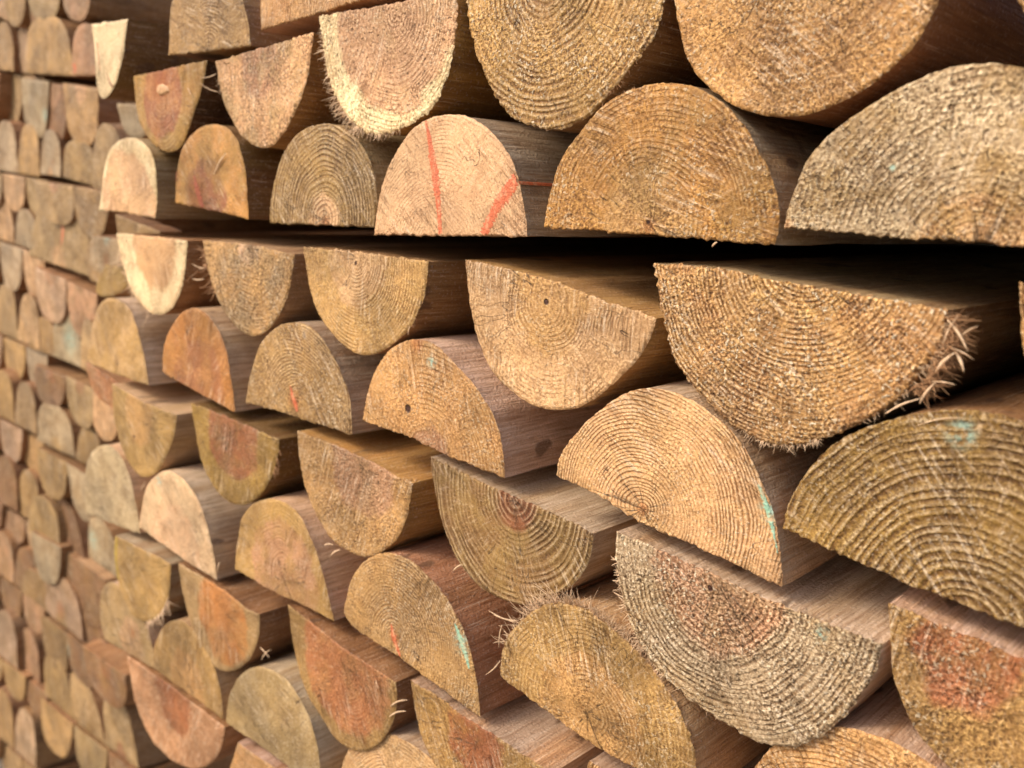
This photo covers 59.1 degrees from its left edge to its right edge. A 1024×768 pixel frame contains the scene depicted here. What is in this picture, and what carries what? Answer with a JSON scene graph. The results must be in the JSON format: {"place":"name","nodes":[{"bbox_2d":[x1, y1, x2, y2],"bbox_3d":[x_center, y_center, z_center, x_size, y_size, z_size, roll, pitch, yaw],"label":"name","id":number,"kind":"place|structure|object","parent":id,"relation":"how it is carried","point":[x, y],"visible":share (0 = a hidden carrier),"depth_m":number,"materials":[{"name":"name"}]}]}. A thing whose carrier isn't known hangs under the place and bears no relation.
{"place":"outdoors","nodes":[
{"label":"outdoors","id":0,"kind":"place"},
{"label":"half round log","id":1,"kind":"object","parent":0,"visible":0},
{"bbox_2d":[0,529,28,583],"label":"half round log","id":2,"kind":"object","parent":1,"relation":"on","point":[10,546],"visible":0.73,"depth_m":1.59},
{"bbox_2d":[0,502,8,527],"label":"half round log","id":3,"kind":"object","parent":2,"relation":"on","point":[3,508],"visible":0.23,"depth_m":1.61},
{"bbox_2d":[0,455,28,511],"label":"half round log","id":4,"kind":"object","parent":3,"relation":"on","point":[11,470],"visible":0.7,"depth_m":1.53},
{"bbox_2d":[0,418,31,461],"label":"half round log","id":5,"kind":"object","parent":4,"relation":"on","point":[15,439],"visible":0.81,"depth_m":1.50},
{"bbox_2d":[0,368,30,422],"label":"half round log","id":6,"kind":"object","parent":5,"relation":"on","point":[10,380],"visible":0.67,"depth_m":1.48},
{"bbox_2d":[0,333,7,369],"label":"half round log","id":7,"kind":"object","parent":6,"relation":"on","point":[2,359],"visible":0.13,"depth_m":1.52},
{"bbox_2d":[0,284,28,339],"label":"half round log","id":8,"kind":"object","parent":7,"relation":"on","point":[10,302],"visible":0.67,"depth_m":1.47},
{"bbox_2d":[0,241,28,291],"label":"half round log","id":9,"kind":"object","parent":8,"relation":"on","point":[12,266],"visible":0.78,"depth_m":1.43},
{"bbox_2d":[5,508,28,542],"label":"half round log","id":10,"kind":"object","parent":2,"relation":"on","point":[15,524],"visible":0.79,"depth_m":1.57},
{"bbox_2d":[28,494,66,543],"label":"half round log","id":11,"kind":"object","parent":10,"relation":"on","point":[46,517],"visible":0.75,"depth_m":1.41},
{"label":"ground","id":12,"kind":"structure","parent":0,"visible":0},
{"bbox_2d":[0,738,6,758],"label":"half round log","id":13,"kind":"object","parent":12,"relation":"on","point":[2,746],"visible":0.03,"depth_m":1.79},
{"bbox_2d":[2,744,24,767],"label":"half round log","id":14,"kind":"object","parent":13,"relation":"on","point":[12,758],"visible":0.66,"depth_m":1.77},
{"bbox_2d":[15,704,76,767],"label":"half round log","id":15,"kind":"object","parent":14,"relation":"on","point":[32,747],"visible":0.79,"depth_m":1.61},
{"bbox_2d":[3,659,32,700],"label":"half round log","id":16,"kind":"object","parent":15,"relation":"on","point":[16,680],"visible":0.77,"depth_m":1.62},
{"bbox_2d":[23,627,45,682],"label":"half round log","id":17,"kind":"object","parent":16,"relation":"on","point":[34,654],"visible":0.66,"depth_m":1.57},
{"bbox_2d":[23,593,49,633],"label":"half round log","id":18,"kind":"object","parent":17,"relation":"on","point":[34,612],"visible":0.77,"depth_m":1.51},
{"bbox_2d":[21,568,45,610],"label":"half round log","id":19,"kind":"object","parent":18,"relation":"on","point":[33,587],"visible":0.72,"depth_m":1.49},
{"bbox_2d":[26,520,32,547],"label":"half round log","id":20,"kind":"object","parent":19,"relation":"on","point":[29,534],"visible":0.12,"depth_m":1.53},
{"bbox_2d":[18,468,45,518],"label":"half round log","id":21,"kind":"object","parent":20,"relation":"on","point":[31,487],"visible":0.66,"depth_m":1.48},
{"bbox_2d":[25,433,46,473],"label":"half round log","id":22,"kind":"object","parent":21,"relation":"on","point":[31,458],"visible":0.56,"depth_m":1.47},
{"bbox_2d":[15,381,42,434],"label":"half round log","id":23,"kind":"object","parent":22,"relation":"on","point":[29,402],"visible":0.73,"depth_m":1.41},
{"bbox_2d":[26,346,70,381],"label":"half round log","id":24,"kind":"object","parent":23,"relation":"on","point":[34,356],"visible":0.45,"depth_m":1.39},
{"bbox_2d":[18,293,43,349],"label":"half round log","id":25,"kind":"object","parent":24,"relation":"on","point":[30,314],"visible":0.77,"depth_m":1.36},
{"bbox_2d":[31,531,72,584],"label":"half round log","id":26,"kind":"object","parent":19,"relation":"on","point":[50,557],"visible":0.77,"depth_m":1.41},
{"bbox_2d":[0,685,28,748],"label":"half round log","id":27,"kind":"object","parent":13,"relation":"on","point":[10,706],"visible":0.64,"depth_m":1.70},
{"bbox_2d":[0,655,4,680],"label":"half round log","id":28,"kind":"object","parent":27,"relation":"on","point":[2,677],"visible":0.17,"depth_m":1.74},
{"bbox_2d":[0,607,28,667],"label":"half round log","id":29,"kind":"object","parent":28,"relation":"on","point":[13,624],"visible":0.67,"depth_m":1.61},
{"bbox_2d":[23,757,80,767],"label":"half round log","id":30,"kind":"object","parent":12,"relation":"on","point":[72,763],"visible":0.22,"depth_m":1.64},
{"bbox_2d":[41,697,77,756],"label":"half round log","id":31,"kind":"object","parent":30,"relation":"on","point":[58,722],"visible":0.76,"depth_m":1.50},
{"bbox_2d":[44,655,74,718],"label":"half round log","id":32,"kind":"object","parent":31,"relation":"on","point":[57,686],"visible":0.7,"depth_m":1.46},
{"bbox_2d":[41,615,71,670],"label":"half round log","id":33,"kind":"object","parent":32,"relation":"on","point":[54,632],"visible":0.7,"depth_m":1.45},
{"bbox_2d":[45,576,86,640],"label":"half round log","id":34,"kind":"object","parent":33,"relation":"on","point":[63,604],"visible":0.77,"depth_m":1.39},
{"bbox_2d":[58,498,89,558],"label":"half round log","id":35,"kind":"object","parent":34,"relation":"on","point":[77,525],"visible":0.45,"depth_m":1.37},
{"bbox_2d":[37,445,75,499],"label":"half round log","id":36,"kind":"object","parent":35,"relation":"on","point":[53,472],"visible":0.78,"depth_m":1.37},
{"bbox_2d":[37,403,82,457],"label":"half round log","id":37,"kind":"object","parent":36,"relation":"on","point":[59,428],"visible":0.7,"depth_m":1.33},
{"bbox_2d":[34,363,86,406],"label":"half round log","id":38,"kind":"object","parent":37,"relation":"on","point":[50,384],"visible":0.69,"depth_m":1.34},
{"bbox_2d":[29,316,53,355],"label":"half round log","id":39,"kind":"object","parent":38,"relation":"on","point":[46,337],"visible":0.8,"depth_m":1.32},
{"bbox_2d":[35,267,88,322],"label":"half round log","id":40,"kind":"object","parent":39,"relation":"on","point":[51,284],"visible":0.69,"depth_m":1.27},
{"bbox_2d":[70,673,104,742],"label":"half round log","id":41,"kind":"object","parent":31,"relation":"on","point":[87,704],"visible":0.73,"depth_m":1.38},
{"bbox_2d":[66,631,92,688],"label":"half round log","id":42,"kind":"object","parent":41,"relation":"on","point":[75,644],"visible":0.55,"depth_m":1.39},
{"bbox_2d":[65,551,117,627],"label":"half round log","id":43,"kind":"object","parent":42,"relation":"on","point":[89,578],"visible":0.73,"depth_m":1.33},
{"bbox_2d":[66,460,95,521],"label":"half round log","id":44,"kind":"object","parent":43,"relation":"on","point":[76,469],"visible":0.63,"depth_m":1.29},
{"bbox_2d":[76,427,119,463],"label":"half round log","id":45,"kind":"object","parent":44,"relation":"on","point":[90,440],"visible":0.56,"depth_m":1.26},
{"bbox_2d":[66,372,94,427],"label":"half round log","id":46,"kind":"object","parent":45,"relation":"on","point":[80,395],"visible":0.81,"depth_m":1.25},
{"bbox_2d":[93,391,118,440],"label":"half round log","id":47,"kind":"object","parent":45,"relation":"on","point":[104,421],"visible":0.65,"depth_m":1.18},
{"bbox_2d":[81,318,93,370],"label":"half round log","id":48,"kind":"object","parent":47,"relation":"on","point":[87,329],"visible":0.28,"depth_m":1.20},
{"bbox_2d":[67,279,133,336],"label":"half round log","id":49,"kind":"object","parent":48,"relation":"on","point":[85,299],"visible":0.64,"depth_m":1.21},
{"bbox_2d":[28,207,90,275],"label":"half round log","id":50,"kind":"object","parent":49,"relation":"on","point":[64,246],"visible":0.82,"depth_m":1.25,"materials":[{"name":"brown wood"}]},
{"bbox_2d":[18,124,69,179],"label":"half round log","id":51,"kind":"object","parent":50,"relation":"on","point":[29,155],"visible":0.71,"depth_m":1.28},
{"bbox_2d":[21,78,96,137],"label":"half round log","id":52,"kind":"object","parent":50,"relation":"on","point":[36,100],"visible":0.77,"depth_m":1.25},
{"bbox_2d":[35,180,89,224],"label":"half round log","id":53,"kind":"object","parent":50,"relation":"on","point":[56,199],"visible":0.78,"depth_m":1.22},
{"bbox_2d":[63,140,93,185],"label":"half round log","id":54,"kind":"object","parent":50,"relation":"on","point":[78,162],"visible":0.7,"depth_m":1.17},
{"bbox_2d":[63,83,123,145],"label":"half round log","id":55,"kind":"object","parent":54,"relation":"on","point":[90,110],"visible":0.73,"depth_m":1.14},
{"bbox_2d":[25,17,96,83],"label":"half round log","id":56,"kind":"object","parent":55,"relation":"on","point":[49,47],"visible":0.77,"depth_m":1.19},
{"bbox_2d":[72,23,96,79],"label":"half round log","id":57,"kind":"object","parent":55,"relation":"on","point":[83,59],"visible":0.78,"depth_m":1.12,"materials":[{"name":"brown wood"}]},
{"bbox_2d":[63,0,172,25],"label":"half round log","id":58,"kind":"object","parent":57,"relation":"on","point":[101,11],"visible":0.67,"depth_m":1.12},
{"bbox_2d":[86,240,100,281],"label":"half round log","id":59,"kind":"object","parent":49,"relation":"on","point":[94,275],"visible":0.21,"depth_m":1.18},
{"bbox_2d":[74,186,374,237],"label":"half round log","id":60,"kind":"object","parent":59,"relation":"on","point":[92,219],"visible":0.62,"depth_m":1.16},
{"bbox_2d":[86,361,132,406],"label":"half round log","id":61,"kind":"object","parent":47,"relation":"on","point":[102,380],"visible":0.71,"depth_m":1.02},
{"bbox_2d":[96,263,133,296],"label":"half round log","id":62,"kind":"object","parent":61,"relation":"on","point":[111,277],"visible":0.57,"depth_m":0.97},
{"bbox_2d":[90,228,374,272],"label":"half round log","id":63,"kind":"object","parent":62,"relation":"on","point":[104,250],"visible":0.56,"depth_m":1.07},
{"bbox_2d":[93,123,133,189],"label":"half round log","id":64,"kind":"object","parent":63,"relation":"on","point":[108,136],"visible":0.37,"depth_m":1.06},
{"bbox_2d":[88,517,131,576],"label":"half round log","id":65,"kind":"object","parent":43,"relation":"on","point":[102,534],"visible":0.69,"depth_m":1.18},
{"bbox_2d":[73,723,111,767],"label":"half round log","id":66,"kind":"object","parent":12,"relation":"on","point":[91,749],"visible":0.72,"depth_m":1.40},
{"bbox_2d":[103,701,168,767],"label":"half round log","id":67,"kind":"object","parent":66,"relation":"on","point":[128,737],"visible":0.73,"depth_m":1.28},
{"bbox_2d":[83,638,135,707],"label":"half round log","id":68,"kind":"object","parent":67,"relation":"on","point":[107,665],"visible":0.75,"depth_m":1.26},
{"bbox_2d":[127,655,247,767],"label":"half round log","id":69,"kind":"object","parent":12,"relation":"on","point":[183,727],"visible":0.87,"depth_m":0.86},
{"bbox_2d":[100,580,188,667],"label":"half round log","id":70,"kind":"object","parent":69,"relation":"on","point":[123,627],"visible":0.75,"depth_m":0.93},
{"bbox_2d":[114,531,186,636],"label":"half round log","id":71,"kind":"object","parent":70,"relation":"on","point":[148,573],"visible":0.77,"depth_m":0.87,"materials":[{"name":"brown wood"}]},
{"bbox_2d":[85,443,157,532],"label":"half round log","id":72,"kind":"object","parent":71,"relation":"on","point":[114,483],"visible":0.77,"depth_m":0.91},
{"bbox_2d":[154,616,294,718],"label":"half round log","id":73,"kind":"object","parent":69,"relation":"on","point":[182,659],"visible":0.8,"depth_m":0.82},
{"bbox_2d":[179,561,296,671],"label":"half round log","id":74,"kind":"object","parent":73,"relation":"on","point":[239,620],"visible":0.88,"depth_m":0.76,"materials":[{"name":"brown wood"}]},
{"bbox_2d":[139,463,255,579],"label":"half round log","id":75,"kind":"object","parent":74,"relation":"on","point":[190,514],"visible":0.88,"depth_m":0.79,"materials":[{"name":"brown wood"}]},
{"bbox_2d":[112,381,211,476],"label":"half round log","id":76,"kind":"object","parent":75,"relation":"on","point":[155,427],"visible":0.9,"depth_m":0.83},
{"bbox_2d":[87,297,179,384],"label":"half round log","id":77,"kind":"object","parent":76,"relation":"on","point":[125,341],"visible":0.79,"depth_m":0.84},
{"bbox_2d":[230,737,288,767],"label":"half round log","id":78,"kind":"object","parent":12,"relation":"on","point":[250,753],"visible":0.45,"depth_m":0.77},
{"bbox_2d":[226,652,348,767],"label":"half round log","id":79,"kind":"object","parent":78,"relation":"on","point":[272,709],"visible":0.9,"depth_m":0.72,"materials":[{"name":"wood"}]},
{"bbox_2d":[342,720,436,767],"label":"half round log","id":80,"kind":"object","parent":78,"relation":"on","point":[403,747],"visible":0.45,"depth_m":0.62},
{"bbox_2d":[288,602,420,751],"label":"half round log","id":81,"kind":"object","parent":80,"relation":"on","point":[357,685],"visible":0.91,"depth_m":0.64,"materials":[{"name":"brown wood"}]},
{"bbox_2d":[217,490,421,620],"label":"half round log","id":82,"kind":"object","parent":81,"relation":"on","point":[288,547],"visible":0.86,"depth_m":0.68,"materials":[{"name":"brown wood"}]},
{"bbox_2d":[191,400,322,504],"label":"half round log","id":83,"kind":"object","parent":82,"relation":"on","point":[249,456],"visible":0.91,"depth_m":0.72,"materials":[{"name":"beige wood"}]},
{"bbox_2d":[163,306,267,411],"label":"half round log","id":84,"kind":"object","parent":83,"relation":"on","point":[209,352],"visible":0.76,"depth_m":0.73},
{"bbox_2d":[111,233,702,323],"bbox_3d":[0.137,-0.163,1.241,0.153,0.083,1.307,12,15,43],"label":"half round log","id":85,"kind":"object","parent":84,"relation":"on","point":[160,269],"visible":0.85,"depth_m":0.78,"materials":[{"name":"brown wood"}]},
{"bbox_2d":[99,138,253,219],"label":"half round log","id":86,"kind":"object","parent":85,"relation":"on","point":[139,176],"visible":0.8,"depth_m":0.78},
{"bbox_2d":[92,19,212,101],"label":"half round log","id":87,"kind":"object","parent":86,"relation":"on","point":[127,51],"visible":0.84,"depth_m":0.79,"materials":[{"name":"beige wood"}]},
{"bbox_2d":[411,675,603,767],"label":"half round log","id":88,"kind":"object","parent":80,"relation":"on","point":[523,731],"visible":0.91,"depth_m":0.55,"materials":[{"name":"wood"}]},
{"bbox_2d":[344,533,617,715],"bbox_3d":[0.384,0.072,1.043,0.156,0.098,1.302,12,15,43],"label":"half round log","id":89,"kind":"object","parent":88,"relation":"on","point":[425,607],"visible":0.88,"depth_m":0.57,"materials":[{"name":"brown wood"}]},
{"bbox_2d":[297,426,445,556],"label":"half round log","id":90,"kind":"object","parent":89,"relation":"on","point":[371,493],"visible":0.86,"depth_m":0.61,"materials":[{"name":"wood"}]},
{"bbox_2d":[246,321,386,434],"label":"half round log","id":91,"kind":"object","parent":90,"relation":"on","point":[316,372],"visible":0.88,"depth_m":0.63,"materials":[{"name":"brown wood"}]},
{"bbox_2d":[192,239,735,335],"bbox_3d":[0.245,-0.143,1.137,0.154,0.076,1.314,12,15,43],"label":"half round log","id":92,"kind":"object","parent":91,"relation":"on","point":[260,287],"visible":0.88,"depth_m":0.68,"materials":[{"name":"beige wood"}]},
{"bbox_2d":[176,124,284,219],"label":"half round log","id":93,"kind":"object","parent":92,"relation":"on","point":[229,170],"visible":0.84,"depth_m":0.68,"materials":[{"name":"brown wood"}]},
{"bbox_2d":[134,60,234,152],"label":"half round log","id":94,"kind":"object","parent":93,"relation":"on","point":[177,107],"visible":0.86,"depth_m":0.73,"materials":[{"name":"brown wood"}]},
{"bbox_2d":[587,745,771,767],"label":"half round log","id":95,"kind":"object","parent":12,"relation":"on","point":[604,759],"visible":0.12,"depth_m":0.49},
{"bbox_2d":[486,574,769,767],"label":"half round log","id":96,"kind":"object","parent":95,"relation":"on","point":[568,661],"visible":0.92,"depth_m":0.47,"materials":[{"name":"brown wood"}]},
{"bbox_2d":[431,454,638,604],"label":"half round log","id":97,"kind":"object","parent":96,"relation":"on","point":[507,537],"visible":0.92,"depth_m":0.51,"materials":[{"name":"wood"}]},
{"bbox_2d":[363,334,609,477],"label":"half round log","id":98,"kind":"object","parent":97,"relation":"on","point":[452,396],"visible":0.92,"depth_m":0.53,"materials":[{"name":"wood"}]},
{"bbox_2d":[304,243,1008,354],"bbox_3d":[0.355,-0.124,1.040,0.145,0.074,1.302,12,15,43],"label":"half round log","id":99,"kind":"object","parent":98,"relation":"on","point":[373,300],"visible":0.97,"depth_m":0.58,"materials":[{"name":"beige wood"}]},
{"bbox_2d":[270,124,406,226],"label":"half round log","id":100,"kind":"object","parent":99,"relation":"on","point":[325,175],"visible":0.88,"depth_m":0.59,"materials":[{"name":"wood"}]},
{"bbox_2d":[199,32,355,149],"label":"half round log","id":101,"kind":"object","parent":100,"relation":"on","point":[274,95],"visible":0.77,"depth_m":0.62,"materials":[{"name":"brown wood"}]},
{"bbox_2d":[169,0,295,61],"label":"half round log","id":102,"kind":"object","parent":101,"relation":"on","point":[214,30],"visible":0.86,"depth_m":0.67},
{"bbox_2d":[260,0,405,36],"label":"half round log","id":103,"kind":"object","parent":101,"relation":"on","point":[295,18],"visible":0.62,"depth_m":0.60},
{"bbox_2d":[374,114,694,237],"bbox_3d":[0.414,-0.190,0.969,0.146,0.076,1.301,12,15,43],"label":"half round log","id":104,"kind":"object","parent":99,"relation":"on","point":[454,175],"visible":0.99,"depth_m":0.50,"materials":[{"name":"beige wood"}]},
{"bbox_2d":[315,0,523,148],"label":"half round log","id":105,"kind":"object","parent":104,"relation":"on","point":[405,68],"visible":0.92,"depth_m":0.53,"materials":[{"name":"brown wood"}]},
{"bbox_2d":[755,676,949,767],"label":"half round log","id":106,"kind":"object","parent":95,"relation":"on","point":[877,729],"visible":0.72,"depth_m":0.38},
{"bbox_2d":[611,523,910,747],"bbox_3d":[0.550,0.050,0.873,0.151,0.086,1.304,12,15,43],"label":"half round log","id":107,"kind":"object","parent":106,"relation":"on","point":[803,659],"visible":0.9,"depth_m":0.41,"materials":[{"name":"brown wood"}]},
{"bbox_2d":[556,371,1021,585],"bbox_3d":[0.523,-0.034,0.888,0.148,0.085,1.301,12,15,43],"label":"half round log","id":108,"kind":"object","parent":107,"relation":"on","point":[681,460],"visible":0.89,"depth_m":0.42,"materials":[{"name":"wood"}]},
{"bbox_2d":[465,246,1023,409],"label":"half round log","id":109,"kind":"object","parent":108,"relation":"on","point":[564,333],"visible":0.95,"depth_m":0.48,"materials":[{"name":"wood"}]},
{"bbox_2d":[653,250,1023,454],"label":"half round log","id":110,"kind":"object","parent":108,"relation":"on","point":[790,352],"visible":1,"depth_m":0.38,"materials":[{"name":"brown wood"}]},
{"bbox_2d":[544,83,993,246],"bbox_3d":[0.515,-0.176,0.874,0.146,0.077,1.302,12,15,43],"label":"half round log","id":111,"kind":"object","parent":110,"relation":"on","point":[674,160],"visible":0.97,"depth_m":0.41,"materials":[{"name":"beige wood"}]},
{"bbox_2d":[466,0,709,132],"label":"half round log","id":112,"kind":"object","parent":111,"relation":"on","point":[573,66],"visible":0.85,"depth_m":0.44,"materials":[{"name":"beige wood"}]},
{"bbox_2d":[674,0,1023,128],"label":"half round log","id":113,"kind":"object","parent":111,"relation":"on","point":[835,64],"visible":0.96,"depth_m":0.36,"materials":[{"name":"wood"}]},
{"bbox_2d":[888,587,1023,767],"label":"half round log","id":114,"kind":"object","parent":106,"relation":"on","point":[958,670],"visible":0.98,"depth_m":0.35,"materials":[{"name":"wood"}]},
{"bbox_2d":[783,371,1023,627],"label":"half round log","id":115,"kind":"object","parent":114,"relation":"on","point":[932,500],"visible":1,"depth_m":0.34,"materials":[{"name":"brown wood"}]},
{"bbox_2d":[1019,282,1023,348],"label":"half round log","id":116,"kind":"object","parent":115,"relation":"on","point":[1021,286],"visible":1,"depth_m":0.32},
{"bbox_2d":[784,63,1023,246],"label":"half round log","id":117,"kind":"object","parent":116,"relation":"on","point":[937,155],"visible":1,"depth_m":0.33,"materials":[{"name":"wood"}]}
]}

